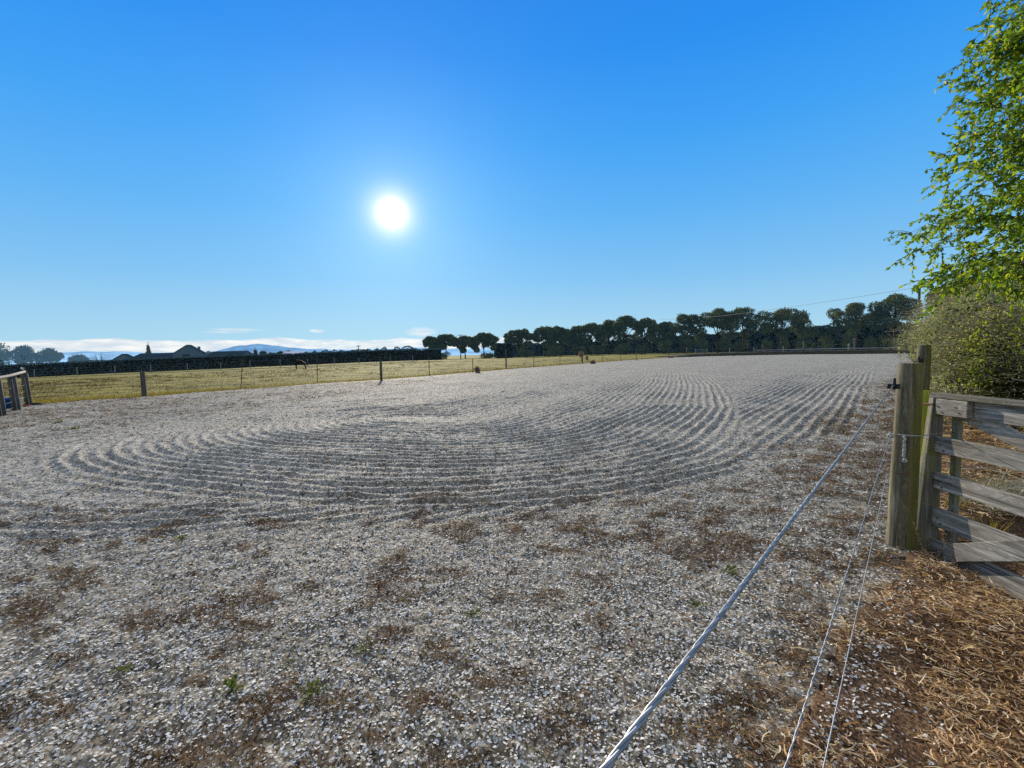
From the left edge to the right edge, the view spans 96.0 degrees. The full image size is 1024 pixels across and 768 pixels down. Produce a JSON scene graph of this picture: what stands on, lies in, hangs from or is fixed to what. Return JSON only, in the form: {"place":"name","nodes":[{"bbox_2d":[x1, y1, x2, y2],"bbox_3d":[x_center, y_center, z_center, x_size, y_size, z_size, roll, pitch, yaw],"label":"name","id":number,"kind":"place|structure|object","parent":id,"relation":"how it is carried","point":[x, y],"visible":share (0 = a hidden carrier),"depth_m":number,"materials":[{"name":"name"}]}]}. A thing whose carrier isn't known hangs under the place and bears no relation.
{"place":"outdoors","nodes":[
{"label":"outdoors","id":0,"kind":"place"},
{"bbox_2d":[2,347,493,364],"bbox_3d":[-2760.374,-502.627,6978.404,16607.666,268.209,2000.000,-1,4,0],"label":"mountains","id":1,"kind":"structure","parent":0,"point":[114,354],"depth_m":7555.01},
{"bbox_2d":[218,344,323,353],"bbox_3d":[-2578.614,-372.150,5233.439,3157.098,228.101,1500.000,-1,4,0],"label":"blue hills","id":2,"kind":"structure","parent":0,"point":[262,347],"depth_m":5766.38,"materials":[{"name":"blue"}]},
{"bbox_2d":[282,351,307,354],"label":"white shed","id":3,"kind":"structure","parent":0,"point":[292,352],"depth_m":191.20,"materials":[{"name":"white"}]},
{"bbox_2d":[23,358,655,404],"bbox_3d":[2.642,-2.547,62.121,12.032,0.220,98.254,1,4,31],"label":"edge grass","id":4,"kind":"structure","parent":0,"point":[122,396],"depth_m":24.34,"materials":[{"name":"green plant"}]},
{"bbox_2d":[0,353,912,767],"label":"gravel arena","id":5,"kind":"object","parent":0,"point":[844,373],"visible":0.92,"depth_m":3.99},
{"bbox_2d":[4,398,10,408],"bbox_3d":[-17.739,0.699,16.243,0.583,0.410,0.516,-2,4,-12],"label":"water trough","id":6,"kind":"object","parent":5,"relation":"on","point":[7,403],"visible":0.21,"depth_m":16.08,"materials":[{"name":"blue plastic"}]},
{"bbox_2d":[109,663,134,674],"bbox_3d":[-1.960,1.433,2.326,0.107,0.026,0.094,1,4,27],"label":"green weed","id":7,"kind":"object","parent":5,"relation":"on","point":[121,667],"visible":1,"depth_m":2.33,"materials":[{"name":"green plant"}]},
{"bbox_2d":[168,534,186,539],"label":"green weed","id":8,"kind":"object","parent":5,"relation":"on","point":[176,537],"visible":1,"depth_m":4.00,"materials":[{"name":"green plant"}]},
{"bbox_2d":[209,674,244,696],"bbox_3d":[-1.321,1.429,2.181,0.136,0.038,0.154,-1,4,-1],"label":"green weed","id":9,"kind":"object","parent":5,"relation":"on","point":[231,684],"visible":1,"depth_m":2.19,"materials":[{"name":"green plant"}]},
{"bbox_2d":[278,657,295,668],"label":"green weed","id":10,"kind":"object","parent":5,"relation":"on","point":[288,662],"visible":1,"depth_m":2.36,"materials":[{"name":"green plant"}]},
{"bbox_2d":[297,678,331,702],"bbox_3d":[-0.933,1.424,2.135,0.136,0.038,0.154,2,5,43],"label":"green weed","id":11,"kind":"object","parent":5,"relation":"on","point":[311,691],"visible":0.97,"depth_m":2.15,"materials":[{"name":"green plant"}]},
{"bbox_2d":[354,638,373,652],"bbox_3d":[-0.787,1.396,2.432,0.104,0.029,0.119,-3,4,-32],"label":"green weed","id":12,"kind":"object","parent":5,"relation":"on","point":[361,645],"visible":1,"depth_m":2.45,"materials":[{"name":"green plant"}]},
{"bbox_2d":[0,376,905,767],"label":"dead weeds","id":13,"kind":"object","parent":5,"relation":"on","point":[496,594],"visible":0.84,"depth_m":3.14,"materials":[{"name":"brown plant"}]},
{"bbox_2d":[464,608,480,617],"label":"green weed","id":14,"kind":"object","parent":5,"relation":"on","point":[475,612],"visible":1,"depth_m":2.77,"materials":[{"name":"green plant"}]},
{"bbox_2d":[688,598,706,608],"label":"green weed","id":15,"kind":"object","parent":5,"relation":"on","point":[696,603],"visible":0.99,"depth_m":2.80,"materials":[{"name":"green plant"}]},
{"bbox_2d":[717,564,738,573],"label":"green weed","id":16,"kind":"object","parent":5,"relation":"on","point":[729,567],"visible":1,"depth_m":3.23,"materials":[{"name":"green plant"}]},
{"bbox_2d":[824,654,834,660],"bbox_3d":[1.586,1.367,2.295,0.052,0.033,0.054,-1,4,0],"label":"clod","id":17,"kind":"object","parent":5,"relation":"on","point":[829,657],"visible":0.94,"depth_m":2.29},
{"bbox_2d":[1,349,953,402],"bbox_3d":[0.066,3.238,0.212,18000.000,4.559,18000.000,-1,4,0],"label":"grass field","id":18,"kind":"structure","parent":0,"point":[453,359],"depth_m":58.69,"materials":[{"name":"green plant"}]},
{"bbox_2d":[0,343,17,364],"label":"hazy tree","id":19,"kind":"object","parent":18,"relation":"on","point":[5,354],"visible":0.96,"depth_m":165.35,"materials":[{"name":"green plant"}]},
{"bbox_2d":[0,371,31,415],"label":"yard fence","id":20,"kind":"object","parent":18,"relation":"on","point":[13,386],"visible":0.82,"depth_m":15.45,"materials":[{"name":"grey wood"}]},
{"bbox_2d":[9,344,37,364],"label":"hazy tree","id":21,"kind":"object","parent":18,"relation":"on","point":[23,353],"visible":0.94,"depth_m":168.22,"materials":[{"name":"green plant"}]},
{"bbox_2d":[30,347,64,362],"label":"hazy tree","id":22,"kind":"object","parent":18,"relation":"on","point":[47,355],"visible":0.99,"depth_m":169.64,"materials":[{"name":"plant"}]},
{"bbox_2d":[67,354,89,362],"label":"hazy tree","id":23,"kind":"object","parent":18,"relation":"on","point":[81,357],"visible":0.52,"depth_m":188.84,"materials":[{"name":"plant"}]},
{"bbox_2d":[146,342,151,352],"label":"conifer","id":24,"kind":"object","parent":18,"relation":"on","point":[148,349],"visible":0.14,"depth_m":228.77,"materials":[{"name":"green plant"}]},
{"bbox_2d":[113,345,251,369],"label":"farmhouse","id":25,"kind":"object","parent":18,"relation":"on","point":[190,351],"visible":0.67,"depth_m":160.96,"materials":[{"name":"grey"}]},
{"bbox_2d":[0,356,412,379],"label":"hedge fence","id":26,"kind":"object","parent":18,"relation":"on","point":[209,365],"visible":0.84,"depth_m":104.41,"materials":[{"name":"wood"}]},
{"bbox_2d":[0,348,441,378],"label":"clipped hedge","id":27,"kind":"object","parent":18,"relation":"on","point":[159,363],"visible":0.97,"depth_m":113.58,"materials":[{"name":"green plant"}]},
{"bbox_2d":[289,357,307,368],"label":"horse","id":28,"kind":"object","parent":18,"relation":"on","point":[295,361],"visible":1,"depth_m":71.66},
{"bbox_2d":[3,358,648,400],"bbox_3d":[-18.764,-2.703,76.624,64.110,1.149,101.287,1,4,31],"label":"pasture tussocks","id":29,"kind":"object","parent":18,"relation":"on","point":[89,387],"visible":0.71,"depth_m":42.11,"materials":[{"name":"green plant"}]},
{"bbox_2d":[37,349,663,397],"bbox_3d":[6.501,-3.219,56.941,3.965,2.232,93.322,1,4,32],"label":"paddock fence","id":30,"kind":"object","parent":18,"relation":"on","point":[142,379],"visible":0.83,"depth_m":24.61,"materials":[{"name":"wood"}]},
{"bbox_2d":[311,345,416,353],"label":"rough hedge","id":31,"kind":"object","parent":18,"relation":"on","point":[351,350],"visible":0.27,"depth_m":158.32,"materials":[{"name":"green plant"}]},
{"bbox_2d":[422,336,437,349],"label":"umbrella tree","id":32,"kind":"object","parent":18,"relation":"on","point":[427,341],"visible":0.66,"depth_m":203.27,"materials":[{"name":"green plant"}]},
{"bbox_2d":[441,352,449,358],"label":"bush","id":33,"kind":"object","parent":18,"relation":"on","point":[444,355],"visible":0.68,"depth_m":189.38,"materials":[{"name":"green plant"}]},
{"bbox_2d":[433,334,458,353],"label":"umbrella tree","id":34,"kind":"object","parent":18,"relation":"on","point":[443,341],"visible":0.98,"depth_m":202.63,"materials":[{"name":"green plant"}]},
{"bbox_2d":[456,335,474,358],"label":"umbrella tree","id":35,"kind":"object","parent":18,"relation":"on","point":[466,341],"visible":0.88,"depth_m":203.89,"materials":[{"name":"green plant"}]},
{"bbox_2d":[474,366,480,372],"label":"dry bush","id":36,"kind":"object","parent":18,"relation":"on","point":[476,369],"visible":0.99,"depth_m":39.51,"materials":[{"name":"brown plant"}]},
{"bbox_2d":[471,332,499,354],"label":"umbrella tree","id":37,"kind":"object","parent":18,"relation":"on","point":[485,340],"visible":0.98,"depth_m":202.42,"materials":[{"name":"green plant"}]},
{"bbox_2d":[480,352,493,357],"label":"bush","id":38,"kind":"object","parent":18,"relation":"on","point":[489,355],"visible":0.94,"depth_m":189.37,"materials":[{"name":"green plant"}]},
{"bbox_2d":[496,342,511,357],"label":"dark hedge","id":39,"kind":"object","parent":18,"relation":"on","point":[500,348],"visible":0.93,"depth_m":185.49,"materials":[{"name":"green plant"}]},
{"bbox_2d":[503,328,532,356],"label":"umbrella tree","id":40,"kind":"object","parent":18,"relation":"on","point":[522,335],"visible":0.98,"depth_m":187.55,"materials":[{"name":"green plant"}]},
{"bbox_2d":[517,348,534,357],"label":"bush","id":41,"kind":"object","parent":18,"relation":"on","point":[521,353],"visible":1,"depth_m":169.51,"materials":[{"name":"green plant"}]},
{"bbox_2d":[530,326,552,356],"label":"umbrella tree","id":42,"kind":"object","parent":18,"relation":"on","point":[542,331],"visible":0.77,"depth_m":179.25,"materials":[{"name":"green plant"}]},
{"bbox_2d":[546,345,564,356],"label":"bush","id":43,"kind":"object","parent":18,"relation":"on","point":[553,352],"visible":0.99,"depth_m":164.22,"materials":[{"name":"green plant"}]},
{"bbox_2d":[547,325,571,355],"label":"umbrella tree","id":44,"kind":"object","parent":18,"relation":"on","point":[558,334],"visible":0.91,"depth_m":176.29,"materials":[{"name":"green plant"}]},
{"bbox_2d":[566,325,585,355],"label":"umbrella tree","id":45,"kind":"object","parent":18,"relation":"on","point":[575,335],"visible":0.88,"depth_m":174.12,"materials":[{"name":"green plant"}]},
{"bbox_2d":[571,345,587,354],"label":"bush","id":46,"kind":"object","parent":18,"relation":"on","point":[581,347],"visible":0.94,"depth_m":159.16,"materials":[{"name":"green plant"}]},
{"bbox_2d":[580,322,605,354],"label":"umbrella tree","id":47,"kind":"object","parent":18,"relation":"on","point":[588,328],"visible":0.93,"depth_m":170.19,"materials":[{"name":"green plant"}]},
{"bbox_2d":[589,345,604,354],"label":"bush","id":48,"kind":"object","parent":18,"relation":"on","point":[596,350],"visible":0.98,"depth_m":157.19,"materials":[{"name":"green plant"}]},
{"bbox_2d":[600,319,618,354],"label":"umbrella tree","id":49,"kind":"object","parent":18,"relation":"on","point":[606,331],"visible":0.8,"depth_m":168.30,"materials":[{"name":"green plant"}]},
{"bbox_2d":[614,342,633,354],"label":"bush","id":50,"kind":"object","parent":18,"relation":"on","point":[625,348],"visible":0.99,"depth_m":151.94,"materials":[{"name":"green plant"}]},
{"bbox_2d":[610,315,643,353],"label":"umbrella tree","id":51,"kind":"object","parent":18,"relation":"on","point":[619,328],"visible":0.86,"depth_m":164.19,"materials":[{"name":"green plant"}]},
{"bbox_2d":[636,344,649,353],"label":"bush","id":52,"kind":"object","parent":18,"relation":"on","point":[643,348],"visible":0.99,"depth_m":147.05,"materials":[{"name":"green plant"}]},
{"bbox_2d":[632,317,661,353],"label":"umbrella tree","id":53,"kind":"object","parent":18,"relation":"on","point":[641,326],"visible":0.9,"depth_m":160.12,"materials":[{"name":"green plant"}]},
{"bbox_2d":[658,339,671,353],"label":"bush","id":54,"kind":"object","parent":18,"relation":"on","point":[664,344],"visible":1,"depth_m":144.48,"materials":[{"name":"green plant"}]},
{"bbox_2d":[655,321,675,353],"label":"umbrella tree","id":55,"kind":"object","parent":18,"relation":"on","point":[661,329],"visible":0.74,"depth_m":157.74,"materials":[{"name":"green plant"}]},
{"bbox_2d":[665,313,706,352],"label":"umbrella tree","id":56,"kind":"object","parent":18,"relation":"on","point":[689,322],"visible":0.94,"depth_m":152.35,"materials":[{"name":"green plant"}]},
{"bbox_2d":[679,339,692,353],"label":"bush","id":57,"kind":"object","parent":18,"relation":"on","point":[687,343],"visible":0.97,"depth_m":137.43,"materials":[{"name":"green plant"}]},
{"bbox_2d":[692,337,708,352],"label":"bush","id":58,"kind":"object","parent":18,"relation":"on","point":[697,344],"visible":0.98,"depth_m":141.41,"materials":[{"name":"green plant"}]},
{"bbox_2d":[494,321,923,357],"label":"tall hedge","id":59,"kind":"object","parent":18,"relation":"on","point":[754,341],"visible":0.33,"depth_m":165.93,"materials":[{"name":"green plant"}]},
{"bbox_2d":[695,307,739,352],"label":"umbrella tree","id":60,"kind":"object","parent":18,"relation":"on","point":[720,320],"visible":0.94,"depth_m":147.69,"materials":[{"name":"green plant"}]},
{"bbox_2d":[717,335,734,352],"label":"bush","id":61,"kind":"object","parent":18,"relation":"on","point":[725,343],"visible":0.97,"depth_m":137.22,"materials":[{"name":"green plant"}]},
{"bbox_2d":[572,337,910,353],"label":"roadside fence","id":62,"kind":"object","parent":18,"relation":"on","point":[894,339],"visible":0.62,"depth_m":109.75,"materials":[{"name":"wood"}]},
{"bbox_2d":[734,339,749,351],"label":"bush","id":63,"kind":"object","parent":18,"relation":"on","point":[740,345],"visible":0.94,"depth_m":134.57,"materials":[{"name":"green plant"}]},
{"bbox_2d":[726,306,758,351],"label":"umbrella tree","id":64,"kind":"object","parent":18,"relation":"on","point":[750,327],"visible":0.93,"depth_m":146.18,"materials":[{"name":"green plant"}]},
{"bbox_2d":[761,338,772,350],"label":"bush","id":65,"kind":"object","parent":18,"relation":"on","point":[765,344],"visible":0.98,"depth_m":132.69,"materials":[{"name":"green plant"}]},
{"bbox_2d":[777,339,790,350],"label":"bush","id":66,"kind":"object","parent":18,"relation":"on","point":[785,344],"visible":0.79,"depth_m":130.43,"materials":[{"name":"green plant"}]},
{"bbox_2d":[753,307,819,350],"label":"umbrella tree","id":67,"kind":"object","parent":18,"relation":"on","point":[797,321],"visible":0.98,"depth_m":139.69,"materials":[{"name":"green plant"}]},
{"bbox_2d":[793,334,815,350],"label":"bush","id":68,"kind":"object","parent":18,"relation":"on","point":[800,340],"visible":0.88,"depth_m":132.60,"materials":[{"name":"green plant"}]},
{"bbox_2d":[816,333,834,349],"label":"bush","id":69,"kind":"object","parent":18,"relation":"on","point":[827,341],"visible":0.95,"depth_m":129.47,"materials":[{"name":"green plant"}]},
{"bbox_2d":[839,329,856,349],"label":"bush","id":70,"kind":"object","parent":18,"relation":"on","point":[845,343],"visible":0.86,"depth_m":121.07,"materials":[{"name":"green plant"}]},
{"bbox_2d":[825,301,891,349],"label":"umbrella tree","id":71,"kind":"object","parent":18,"relation":"on","point":[857,322],"visible":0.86,"depth_m":129.26,"materials":[{"name":"green plant"}]},
{"bbox_2d":[863,337,881,349],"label":"bush","id":72,"kind":"object","parent":18,"relation":"on","point":[872,345],"visible":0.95,"depth_m":123.25,"materials":[{"name":"green plant"}]},
{"bbox_2d":[880,332,903,348],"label":"bush","id":73,"kind":"object","parent":18,"relation":"on","point":[892,343],"visible":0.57,"depth_m":125.94,"materials":[{"name":"green plant"}]},
{"bbox_2d":[866,293,922,348],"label":"umbrella tree","id":74,"kind":"object","parent":18,"relation":"on","point":[890,301],"visible":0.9,"depth_m":125.43,"materials":[{"name":"green plant"}]},
{"bbox_2d":[913,286,924,353],"bbox_3d":[54.368,-8.275,61.660,1.900,10.052,0.412,-1,4,0],"label":"power pole","id":75,"kind":"object","parent":18,"relation":"on","point":[919,294],"visible":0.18,"depth_m":61.39,"materials":[{"name":"wood"}]},
{"bbox_2d":[662,288,910,319],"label":"power line","id":76,"kind":"object","parent":75,"relation":"attached to","point":[801,305],"visible":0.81,"depth_m":85.63,"materials":[{"name":"black metal"}]},
{"bbox_2d":[925,282,983,312],"bbox_3d":[32.873,-4.363,33.692,3.850,6.634,4.157,-1,4,0],"label":"dark tree","id":77,"kind":"object","parent":18,"relation":"on","point":[930,294],"visible":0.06,"depth_m":34.13,"materials":[{"name":"green plant"}]},
{"bbox_2d":[0,379,1023,767],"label":"shell gravel","id":78,"kind":"structure","parent":0,"point":[392,661],"depth_m":2.77,"materials":[{"name":"grey gravel"}]},
{"bbox_2d":[0,0,1023,352],"label":"sky","id":79,"kind":"structure","parent":0,"point":[211,175],"materials":[{"name":"blue"}]},
{"bbox_2d":[667,349,914,356],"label":"earth bank","id":80,"kind":"structure","parent":0,"point":[882,351],"depth_m":105.97,"materials":[{"name":"brown soil"}]},
{"bbox_2d":[583,386,1023,767],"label":"verge ground","id":81,"kind":"structure","parent":0,"point":[908,753],"depth_m":2.18,"materials":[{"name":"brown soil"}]},
{"bbox_2d":[886,554,906,559],"bbox_3d":[2.831,1.279,3.379,0.158,0.055,0.065,-2,4,-8],"label":"stone","id":82,"kind":"object","parent":81,"relation":"on","point":[894,556],"visible":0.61,"depth_m":3.36,"materials":[{"name":"grey stone"}]},
{"bbox_2d":[885,363,953,553],"bbox_3d":[3.080,0.648,3.570,0.680,1.620,0.203,-2,4,-18],"label":"gate post","id":83,"kind":"object","parent":81,"relation":"on","point":[902,510],"visible":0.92,"depth_m":3.49,"materials":[{"name":"brown wood"}]},
{"bbox_2d":[600,385,893,767],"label":"fence wire","id":84,"kind":"object","parent":83,"relation":"attached to","point":[626,740],"visible":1,"depth_m":0.51,"materials":[{"name":"silver metal"}]},
{"bbox_2d":[784,437,889,767],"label":"fence wire","id":85,"kind":"object","parent":83,"relation":"attached to","point":[803,710],"visible":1,"depth_m":1.09,"materials":[{"name":"silver metal"}]},
{"bbox_2d":[822,476,886,767],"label":"fence wire","id":86,"kind":"object","parent":83,"relation":"attached to","point":[849,646],"visible":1,"depth_m":1.52,"materials":[{"name":"silver metal"}]},
{"bbox_2d":[917,393,1023,599],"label":"timber gate","id":87,"kind":"structure","parent":83,"relation":"attached to","point":[992,416],"depth_m":3.37,"materials":[{"name":"wood"}]},
{"bbox_2d":[912,521,926,558],"bbox_3d":[2.987,1.147,3.381,0.124,0.330,0.047,-1,4,0],"label":"dry weed","id":88,"kind":"object","parent":81,"relation":"on","point":[919,540],"visible":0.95,"depth_m":3.38,"materials":[{"name":"brown plant"}]},
{"bbox_2d":[916,345,931,390],"bbox_3d":[6.545,0.258,7.391,0.247,1.757,0.201,-1,4,0],"label":"fence post","id":89,"kind":"object","parent":81,"relation":"on","point":[924,354],"visible":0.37,"depth_m":7.28,"materials":[{"name":"brown wood"}]},
{"bbox_2d":[920,390,931,456],"bbox_3d":[3.417,0.713,3.861,0.115,1.334,0.100,-4,5,-38],"label":"slab post","id":90,"kind":"object","parent":81,"relation":"on","point":[926,393],"visible":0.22,"depth_m":3.78,"materials":[{"name":"wood"}]},
{"bbox_2d":[934,542,948,560],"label":"dry weed","id":91,"kind":"object","parent":81,"relation":"on","point":[940,551],"visible":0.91,"depth_m":3.34,"materials":[{"name":"brown plant"}]},
{"bbox_2d":[947,534,956,567],"bbox_3d":[3.088,1.178,3.231,0.051,0.320,0.048,-1,4,0],"label":"dry weed","id":92,"kind":"object","parent":81,"relation":"on","point":[951,539],"visible":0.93,"depth_m":3.23,"materials":[{"name":"brown plant"}]},
{"bbox_2d":[884,0,1023,322],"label":"birch tree","id":93,"kind":"object","parent":81,"relation":"on","point":[1008,268],"visible":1,"depth_m":5.76,"materials":[{"name":"green plant"}]},
{"bbox_2d":[885,271,1023,432],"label":"tangled shrub","id":94,"kind":"object","parent":81,"relation":"on","point":[987,358],"visible":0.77,"depth_m":8.67,"materials":[{"name":"green plant"}]},
{"bbox_2d":[906,290,1009,391],"bbox_3d":[16.945,-1.773,16.449,6.165,4.056,6.771,-1,4,0],"label":"green shrub","id":95,"kind":"object","parent":81,"relation":"on","point":[991,298],"visible":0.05,"depth_m":16.09,"materials":[{"name":"green plant"}]},
{"bbox_2d":[942,451,1023,522],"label":"weedy clump","id":96,"kind":"object","parent":81,"relation":"on","point":[1008,486],"visible":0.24,"depth_m":4.56,"materials":[{"name":"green plant"}]},
{"bbox_2d":[971,511,1016,531],"bbox_3d":[4.082,1.190,3.917,0.309,0.272,0.314,-4,5,-41],"label":"grass tuft","id":97,"kind":"object","parent":81,"relation":"on","point":[994,525],"visible":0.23,"depth_m":3.87,"materials":[{"name":"green plant"}]},
{"bbox_2d":[779,347,899,349],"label":"gravel road","id":98,"kind":"structure","parent":0,"point":[830,348],"depth_m":117.31,"materials":[{"name":"grey gravel"}]}
]}

